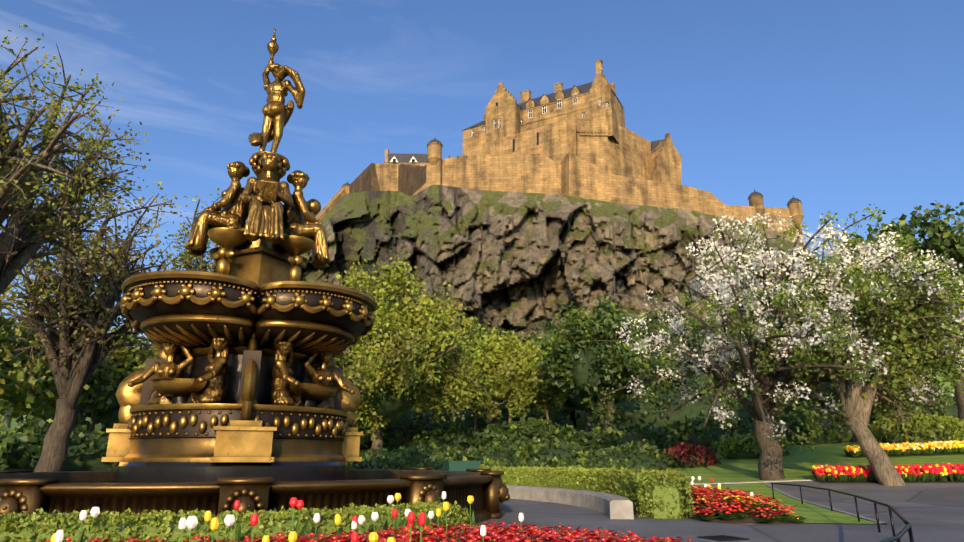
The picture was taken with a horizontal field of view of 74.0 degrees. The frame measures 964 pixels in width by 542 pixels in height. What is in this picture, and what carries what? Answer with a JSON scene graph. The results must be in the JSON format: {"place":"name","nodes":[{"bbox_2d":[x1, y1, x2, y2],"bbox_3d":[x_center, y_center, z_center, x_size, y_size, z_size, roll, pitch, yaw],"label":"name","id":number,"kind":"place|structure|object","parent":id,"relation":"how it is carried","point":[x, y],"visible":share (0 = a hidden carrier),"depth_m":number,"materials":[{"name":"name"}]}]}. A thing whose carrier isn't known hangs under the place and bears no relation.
{"place":"outdoors","nodes":[
{"label":"outdoors","id":0,"kind":"place"},
{"bbox_2d":[0,368,963,482],"bbox_3d":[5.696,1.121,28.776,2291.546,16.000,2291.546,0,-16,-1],"label":"ground","id":1,"kind":"structure","parent":0,"point":[798,464],"depth_m":25.25,"materials":[{"name":"green plant"}]},
{"bbox_2d":[0,423,39,469],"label":"shrub","id":2,"kind":"object","parent":1,"relation":"on","point":[14,449],"depth_m":22.42,"materials":[{"name":"green plant"}]},
{"bbox_2d":[0,287,54,422],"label":"tree","id":3,"kind":"object","parent":1,"relation":"on","point":[11,389],"depth_m":29.85,"materials":[{"name":"green plant"}]},
{"bbox_2d":[0,315,98,432],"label":"bush","id":4,"kind":"object","parent":1,"relation":"on","point":[48,402],"depth_m":32.44,"materials":[{"name":"green plant"}]},
{"bbox_2d":[0,416,119,471],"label":"shrub","id":5,"kind":"object","parent":1,"relation":"on","point":[32,435],"depth_m":26.04,"materials":[{"name":"green plant"}]},
{"bbox_2d":[11,405,119,434],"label":"shrub","id":6,"kind":"object","parent":1,"relation":"on","point":[112,417],"depth_m":38.71,"materials":[{"name":"green plant"}]},
{"bbox_2d":[0,23,150,294],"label":"tree","id":7,"kind":"object","parent":1,"relation":"on","point":[19,255],"depth_m":12.52,"materials":[{"name":"green plant"}]},
{"bbox_2d":[0,157,191,471],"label":"tree","id":8,"kind":"object","parent":1,"relation":"on","point":[70,380],"depth_m":17.72,"materials":[{"name":"plant"}]},
{"bbox_2d":[33,325,158,432],"bbox_3d":[-23.569,6.681,39.181,8.449,8.142,7.192,0,-16,-1],"label":"bush","id":9,"kind":"object","parent":1,"relation":"on","point":[136,362],"depth_m":38.20,"materials":[{"name":"green plant"}]},
{"bbox_2d":[157,187,246,272],"bbox_3d":[-13.809,2.487,31.555,5.427,14.347,5.198,0,-16,-1],"label":"tree","id":10,"kind":"object","parent":1,"relation":"on","point":[184,257],"depth_m":31.89,"materials":[{"name":"green plant"}]},
{"bbox_2d":[0,467,509,525],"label":"fountain basin","id":11,"kind":"object","parent":1,"relation":"on","point":[30,492],"visible":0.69,"depth_m":8.03,"materials":[{"name":"brown metal"}]},
{"bbox_2d":[59,478,393,482],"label":"pool water","id":12,"kind":"structure","parent":11,"relation":"in","point":[107,481],"depth_m":13.93,"materials":[{"name":"grey liquid"}]},
{"bbox_2d":[112,461,349,482],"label":"fountain plinth","id":13,"kind":"structure","parent":12,"relation":"in","point":[157,472],"depth_m":10.52,"materials":[{"name":"black metal"}]},
{"bbox_2d":[355,421,371,449],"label":"shrub","id":14,"kind":"object","parent":1,"relation":"on","point":[364,447],"depth_m":39.52,"materials":[{"name":"green plant"}]},
{"bbox_2d":[350,454,432,469],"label":"shrub","id":15,"kind":"object","parent":1,"relation":"on","point":[384,463],"depth_m":24.71,"materials":[{"name":"green plant"}]},
{"bbox_2d":[324,256,497,457],"bbox_3d":[-5.270,4.938,34.849,12.333,12.004,11.086,0,-16,-1],"label":"tree","id":16,"kind":"object","parent":1,"relation":"on","point":[390,323],"depth_m":33.07,"materials":[{"name":"green plant"}]},
{"bbox_2d":[388,399,453,426],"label":"shrub","id":17,"kind":"object","parent":1,"relation":"on","point":[408,414],"depth_m":50.17,"materials":[{"name":"green plant"}]},
{"bbox_2d":[365,439,478,464],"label":"shrub","id":18,"kind":"object","parent":1,"relation":"on","point":[455,453],"depth_m":27.29,"materials":[{"name":"green plant"}]},
{"bbox_2d":[364,414,481,452],"bbox_3d":[-3.498,10.542,40.165,8.036,3.250,6.489,0,-16,-1],"label":"shrub","id":19,"kind":"object","parent":1,"relation":"on","point":[414,425],"depth_m":38.51,"materials":[{"name":"green plant"}]},
{"bbox_2d":[401,456,504,469],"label":"shrub","id":20,"kind":"object","parent":1,"relation":"on","point":[438,465],"depth_m":23.46,"materials":[{"name":"green plant"}]},
{"bbox_2d":[416,323,495,410],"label":"tree","id":21,"kind":"object","parent":1,"relation":"on","point":[470,336],"depth_m":54.44,"materials":[{"name":"green plant"}]},
{"bbox_2d":[440,327,500,431],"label":"young tree","id":22,"kind":"object","parent":1,"relation":"on","point":[470,353],"depth_m":43.10,"materials":[{"name":"green plant"}]},
{"bbox_2d":[462,317,508,403],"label":"tree","id":23,"kind":"object","parent":1,"relation":"on","point":[496,330],"depth_m":64.49,"materials":[{"name":"green plant"}]},
{"bbox_2d":[400,399,572,432],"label":"shrub","id":24,"kind":"object","parent":1,"relation":"on","point":[554,415],"depth_m":47.33,"materials":[{"name":"green plant"}]},
{"bbox_2d":[475,329,546,423],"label":"young tree","id":25,"kind":"object","parent":1,"relation":"on","point":[518,356],"depth_m":40.54,"materials":[{"name":"green plant"}]},
{"bbox_2d":[493,326,539,405],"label":"tree","id":26,"kind":"object","parent":1,"relation":"on","point":[528,335],"depth_m":69.92,"materials":[{"name":"green plant"}]},
{"bbox_2d":[466,417,584,451],"bbox_3d":[2.591,10.184,38.270,7.348,2.875,6.532,0,-16,-1],"label":"shrub","id":27,"kind":"object","parent":1,"relation":"on","point":[535,426],"depth_m":36.57,"materials":[{"name":"green plant"}]},
{"bbox_2d":[481,455,570,467],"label":"shrub","id":28,"kind":"object","parent":1,"relation":"on","point":[533,461],"visible":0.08,"depth_m":24.79,"materials":[{"name":"green plant"}]},
{"bbox_2d":[464,436,605,464],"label":"shrub","id":29,"kind":"object","parent":1,"relation":"on","point":[570,447],"depth_m":27.86,"materials":[{"name":"green plant"}]},
{"bbox_2d":[506,334,571,414],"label":"tree","id":30,"kind":"object","parent":1,"relation":"on","point":[563,411],"depth_m":56.01,"materials":[{"name":"green plant"}]},
{"bbox_2d":[525,353,576,423],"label":"young tree","id":31,"kind":"object","parent":1,"relation":"on","point":[551,392],"depth_m":44.65,"materials":[{"name":"green plant"}]},
{"bbox_2d":[534,311,587,427],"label":"tree","id":32,"kind":"object","parent":1,"relation":"on","point":[573,406],"depth_m":57.46,"materials":[{"name":"green plant"}]},
{"bbox_2d":[300,184,833,340],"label":"castle rock","id":33,"kind":"object","parent":1,"relation":"on","point":[524,262],"visible":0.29,"depth_m":106.81,"materials":[{"name":"grey stone"}]},
{"bbox_2d":[349,163,425,195],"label":"shaded castle walls","id":34,"kind":"structure","parent":33,"relation":"on","point":[411,180],"depth_m":142.71,"materials":[{"name":"brown stone"}]},
{"bbox_2d":[537,455,636,469],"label":"shrub","id":35,"kind":"object","parent":1,"relation":"on","point":[588,463],"depth_m":24.23,"materials":[{"name":"green plant"}]},
{"bbox_2d":[541,308,632,432],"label":"tree","id":36,"kind":"object","parent":1,"relation":"on","point":[568,402],"depth_m":51.66,"materials":[{"name":"green plant"}]},
{"bbox_2d":[480,464,695,518],"bbox_3d":[1.934,5.123,15.227,2.256,0.943,9.486,8,-18,-25],"label":"hedge","id":37,"kind":"object","parent":1,"relation":"on","point":[636,478],"depth_m":12.48,"materials":[{"name":"green plant"}]},
{"bbox_2d":[535,294,667,429],"bbox_3d":[7.213,6.487,38.823,6.851,8.995,6.869,0,-16,-1],"label":"tree","id":38,"kind":"object","parent":1,"relation":"on","point":[610,407],"visible":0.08,"depth_m":38.16,"materials":[{"name":"green plant"}]},
{"bbox_2d":[590,311,652,409],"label":"tree","id":39,"kind":"object","parent":1,"relation":"on","point":[636,318],"depth_m":63.66,"materials":[{"name":"plant"}]},
{"bbox_2d":[570,439,677,470],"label":"shrub","id":40,"kind":"object","parent":1,"relation":"on","point":[626,448],"depth_m":26.43,"materials":[{"name":"green plant"}]},
{"bbox_2d":[574,418,688,455],"bbox_3d":[7.500,8.828,32.175,6.000,2.882,4.967,0,-16,-1],"label":"shrub","id":41,"kind":"object","parent":1,"relation":"on","point":[592,438],"depth_m":31.12,"materials":[{"name":"green plant"}]},
{"bbox_2d":[476,499,827,541],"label":"paving disc","id":42,"kind":"object","parent":1,"relation":"on","point":[538,514],"visible":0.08,"depth_m":9.90,"materials":[{"name":"concrete"}]},
{"bbox_2d":[101,151,376,461],"bbox_3d":[-4.679,0.608,13.235,5.078,6.390,5.080,0,-16,-1],"label":"fountain","id":43,"kind":"object","parent":42,"relation":"on","point":[258,266],"visible":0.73,"depth_m":11.34,"materials":[{"name":"gold metal"}]},
{"bbox_2d":[128,342,194,409],"bbox_3d":[-5.561,2.014,11.646,1.450,1.615,0.663,0,-16,-1],"label":"statue","id":44,"kind":"object","parent":43,"relation":"on","point":[170,368],"visible":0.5,"depth_m":11.72,"materials":[{"name":"gold metal"}]},
{"bbox_2d":[186,336,231,402],"bbox_3d":[-4.888,1.938,11.387,0.618,1.615,1.468,11,-20,-34],"label":"statue","id":45,"kind":"object","parent":43,"relation":"on","point":[216,371],"visible":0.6,"depth_m":11.13,"materials":[{"name":"gold metal"}]},
{"bbox_2d":[185,161,249,272],"bbox_3d":[-5.517,-1.066,13.714,1.171,2.596,1.625,0,-16,-1],"label":"seated statue","id":46,"kind":"object","parent":43,"relation":"attached to","point":[232,213],"visible":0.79,"depth_m":13.17,"materials":[{"name":"gold metal"}]},
{"bbox_2d":[123,277,373,439],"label":"fountain ornaments","id":47,"kind":"object","parent":43,"relation":"attached to","point":[236,363],"visible":0.5,"depth_m":11.37},
{"bbox_2d":[245,203,282,223],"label":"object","id":48,"kind":"object","parent":43,"relation":"attached to","point":[248,212],"visible":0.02,"depth_m":14.28,"materials":[{"name":"gold metal"}]},
{"bbox_2d":[241,153,292,243],"bbox_3d":[-4.366,-1.505,12.988,1.020,2.159,1.158,0,-16,-1],"label":"seated statue","id":49,"kind":"object","parent":43,"relation":"attached to","point":[266,209],"visible":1,"depth_m":12.69,"materials":[{"name":"gold metal"}]},
{"bbox_2d":[248,29,305,159],"bbox_3d":[-4.578,-4.144,14.580,1.208,3.488,0.819,0,-16,-1],"label":"statue","id":50,"kind":"object","parent":43,"relation":"on","point":[276,112],"visible":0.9,"depth_m":14.36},
{"bbox_2d":[269,340,303,411],"bbox_3d":[-3.547,2.084,11.887,0.664,1.615,1.450,0,-16,-1],"label":"statue","id":51,"kind":"object","parent":43,"relation":"attached to","point":[282,374],"visible":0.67,"depth_m":11.50,"materials":[{"name":"gold metal"}]},
{"bbox_2d":[283,170,330,267],"bbox_3d":[-3.911,-1.167,14.149,1.163,2.160,1.209,15,-22,-42],"label":"seated statue","id":52,"kind":"object","parent":43,"relation":"attached to","point":[300,212],"visible":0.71,"depth_m":13.75,"materials":[{"name":"gold metal"}]},
{"bbox_2d":[303,351,354,413],"bbox_3d":[-3.276,2.273,12.534,1.464,1.616,0.617,11,-20,-34],"label":"statue","id":53,"kind":"object","parent":43,"relation":"attached to","point":[322,374],"visible":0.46,"depth_m":12.67,"materials":[{"name":"gold metal"}]},
{"bbox_2d":[441,461,480,470],"bbox_3d":[-0.507,5.029,15.278,0.800,0.945,0.650,5,-17,-18],"label":"green bin","id":54,"kind":"object","parent":42,"relation":"on","point":[456,465],"visible":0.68,"depth_m":15.11,"materials":[{"name":"green"}]},
{"bbox_2d":[506,485,633,518],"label":"stone wall","id":55,"kind":"structure","parent":42,"relation":"on","point":[612,506],"depth_m":13.74,"materials":[{"name":"beige stone"}]},
{"bbox_2d":[697,535,748,540],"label":"drain cover","id":56,"kind":"object","parent":42,"relation":"on","point":[723,538],"visible":1,"depth_m":8.26,"materials":[{"name":"grey metal"}]},
{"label":"bed soil","id":57,"kind":"structure","parent":42,"relation":"on","visible":0},
{"bbox_2d":[0,499,469,541],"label":"hedge","id":58,"kind":"object","parent":57,"relation":"on","point":[38,520],"depth_m":6.75,"materials":[{"name":"green plant"}]},
{"bbox_2d":[23,491,692,541],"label":"flowers","id":59,"kind":"object","parent":57,"relation":"on","point":[492,532],"visible":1,"depth_m":6.44,"materials":[{"name":"red plant"}]},
{"bbox_2d":[617,322,713,401],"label":"tree","id":60,"kind":"object","parent":1,"relation":"on","point":[665,384],"depth_m":53.50,"materials":[{"name":"green plant"}]},
{"bbox_2d":[591,382,778,434],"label":"shrub","id":61,"kind":"object","parent":1,"relation":"on","point":[632,410],"depth_m":47.40,"materials":[{"name":"green plant"}]},
{"bbox_2d":[633,308,738,391],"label":"tree","id":62,"kind":"object","parent":1,"relation":"on","point":[672,317],"depth_m":59.41,"materials":[{"name":"plant"}]},
{"bbox_2d":[662,442,720,467],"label":"shrub","id":63,"kind":"object","parent":1,"relation":"on","point":[703,450],"depth_m":26.75,"materials":[{"name":"red plant"}]},
{"bbox_2d":[663,409,787,451],"bbox_3d":[12.739,8.892,34.343,6.925,2.951,5.918,0,-16,-1],"label":"shrub","id":64,"kind":"object","parent":1,"relation":"on","point":[687,428],"depth_m":33.00,"materials":[{"name":"green plant"}]},
{"bbox_2d":[702,283,752,399],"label":"tree","id":65,"kind":"object","parent":1,"relation":"on","point":[730,310],"depth_m":65.26,"materials":[{"name":"plant"}]},
{"bbox_2d":[710,429,795,458],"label":"bright shrub","id":66,"kind":"object","parent":1,"relation":"on","point":[732,441],"depth_m":28.70,"materials":[{"name":"green plant"}]},
{"bbox_2d":[747,271,789,392],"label":"tree","id":67,"kind":"object","parent":1,"relation":"on","point":[762,315],"depth_m":60.96,"materials":[{"name":"plant"}]},
{"bbox_2d":[593,204,963,480],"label":"tree","id":68,"kind":"object","parent":1,"relation":"on","point":[795,279],"depth_m":21.06,"materials":[{"name":"white plant"}]},
{"bbox_2d":[772,401,874,444],"bbox_3d":[18.107,8.557,34.374,6.118,3.134,5.340,0,-16,-1],"label":"shrub","id":69,"kind":"object","parent":1,"relation":"on","point":[797,414],"depth_m":33.17,"materials":[{"name":"green plant"}]},
{"bbox_2d":[763,483,886,524],"bbox_3d":[7.598,5.360,15.084,0.100,0.300,11.003,-4,-17,14],"label":"lawn edging","id":70,"kind":"object","parent":1,"relation":"on","point":[823,506],"visible":0.44,"depth_m":13.21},
{"bbox_2d":[771,483,909,535],"bbox_3d":[5.821,3.943,10.556,0.712,0.487,10.452,-5,-17,16],"label":"rail","id":71,"kind":"object","parent":1,"relation":"on","point":[904,520],"visible":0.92,"depth_m":9.79,"materials":[{"name":"black"}]},
{"bbox_2d":[780,373,954,416],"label":"shrub","id":72,"kind":"object","parent":1,"relation":"on","point":[788,410],"depth_m":46.78,"materials":[{"name":"green plant"}]},
{"bbox_2d":[841,220,932,397],"bbox_3d":[25.843,2.978,38.473,7.472,13.470,7.286,0,-16,-1],"label":"tree","id":73,"kind":"object","parent":1,"relation":"on","point":[862,238],"depth_m":39.77,"materials":[{"name":"green plant"}]},
{"bbox_2d":[815,478,963,482],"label":"flower bed","id":74,"kind":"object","parent":1,"relation":"on","point":[908,481],"depth_m":19.06,"materials":[{"name":"brown soil"}]},
{"bbox_2d":[811,463,963,481],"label":"tulips","id":75,"kind":"object","parent":74,"relation":"on","point":[928,472],"visible":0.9,"depth_m":19.16,"materials":[{"name":"red plant"}]},
{"bbox_2d":[822,229,961,442],"bbox_3d":[18.916,2.965,30.668,6.100,11.072,6.844,0,-16,-1],"label":"tree","id":76,"kind":"object","parent":1,"relation":"on","point":[903,242],"depth_m":30.82,"materials":[{"name":"green plant"}]},
{"bbox_2d":[878,523,913,541],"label":"rail","id":77,"kind":"object","parent":1,"relation":"on","point":[902,532],"visible":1,"depth_m":5.24,"materials":[{"name":"black metal"}]},
{"bbox_2d":[844,452,963,457],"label":"flower bed","id":78,"kind":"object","parent":1,"relation":"on","point":[909,455],"depth_m":25.28,"materials":[{"name":"plant"}]},
{"bbox_2d":[843,440,963,456],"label":"yellow bed flowers","id":79,"kind":"object","parent":78,"relation":"on","point":[933,447],"visible":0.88,"depth_m":25.35,"materials":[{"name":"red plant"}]},
{"bbox_2d":[868,388,957,435],"bbox_3d":[24.564,8.332,35.992,8.399,3.694,6.944,0,-16,-1],"label":"shrub","id":80,"kind":"object","parent":1,"relation":"on","point":[953,410],"depth_m":34.49,"materials":[{"name":"green plant"}]},
{"bbox_2d":[866,200,963,419],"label":"tree","id":81,"kind":"object","parent":1,"relation":"on","point":[951,241],"depth_m":32.61,"materials":[{"name":"green plant"}]},
{"bbox_2d":[868,411,963,444],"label":"hedge","id":82,"kind":"object","parent":1,"relation":"on","point":[945,421],"depth_m":29.17,"materials":[{"name":"green plant"}]},
{"bbox_2d":[0,0,963,346],"label":"sky","id":83,"kind":"structure","parent":0,"point":[842,107],"materials":[{"name":"blue"}]},
{"bbox_2d":[462,59,624,155],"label":"castle building","id":84,"kind":"structure","parent":0,"point":[508,113],"depth_m":140.88,"materials":[{"name":"beige stone"}]},
{"bbox_2d":[471,94,608,136],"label":"windows","id":85,"kind":"structure","parent":84,"relation":"attached to","point":[542,112],"depth_m":141.11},
{"bbox_2d":[462,81,623,130],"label":"roof","id":86,"kind":"structure","parent":84,"relation":"on","point":[584,88],"depth_m":143.41,"materials":[{"name":"stone"}]},
{"bbox_2d":[307,118,803,238],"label":"castle walls","id":87,"kind":"structure","parent":0,"point":[586,158],"depth_m":124.21,"materials":[{"name":"beige stone"}]},
{"bbox_2d":[393,132,538,161],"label":"windows","id":88,"kind":"structure","parent":87,"relation":"in","point":[413,160],"depth_m":135.45,"materials":[{"name":"black glass"}]},
{"bbox_2d":[342,137,800,203],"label":"turret roofs","id":89,"kind":"structure","parent":87,"relation":"on","point":[407,158],"depth_m":156.90,"materials":[{"name":"grey stone"}]},
{"bbox_2d":[390,156,417,162],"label":"dormer windows","id":90,"kind":"structure","parent":89,"relation":"on","point":[410,161],"depth_m":157.50,"materials":[{"name":"white paint"}]},
{"bbox_2d":[571,332,637,396],"bbox_3d":[7.487,5.718,39.076,4.154,4.069,3.389,0,-16,-1],"label":"dark tree","id":91,"kind":"object","parent":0,"point":[582,373],"visible":0.27,"depth_m":38.00,"materials":[{"name":"green plant"}]},
{"bbox_2d":[694,505,793,523],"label":"bed soil","id":92,"kind":"structure","parent":0,"point":[750,520],"depth_m":10.30,"materials":[{"name":"brown soil"}]},
{"bbox_2d":[685,476,806,522],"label":"bed flowers","id":93,"kind":"object","parent":92,"relation":"on","point":[705,498],"visible":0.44,"depth_m":10.65,"materials":[{"name":"red plant"}]},
{"bbox_2d":[694,481,963,541],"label":"path","id":94,"kind":"structure","parent":0,"point":[931,512],"depth_m":13.14,"materials":[{"name":"grey asphalt"}]},
{"bbox_2d":[696,483,880,523],"bbox_3d":[5.624,5.506,15.694,4.135,0.205,11.408,-4,-17,14],"label":"lawn wedge","id":95,"kind":"object","parent":94,"relation":"on","point":[811,513],"visible":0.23,"depth_m":12.98,"materials":[{"name":"green plant"}]},
{"bbox_2d":[689,479,907,484],"bbox_3d":[36.212,2.723,14.655,69.522,5.027,2.331,-4,-17,14],"label":"path edge","id":96,"kind":"object","parent":94,"relation":"on","point":[756,482],"visible":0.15,"depth_m":20.61,"materials":[{"name":"beige stone"}]},
{"bbox_2d":[773,256,963,485],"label":"tree","id":97,"kind":"object","parent":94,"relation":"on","point":[906,369],"depth_m":19.39,"materials":[{"name":"plant"}]}
]}

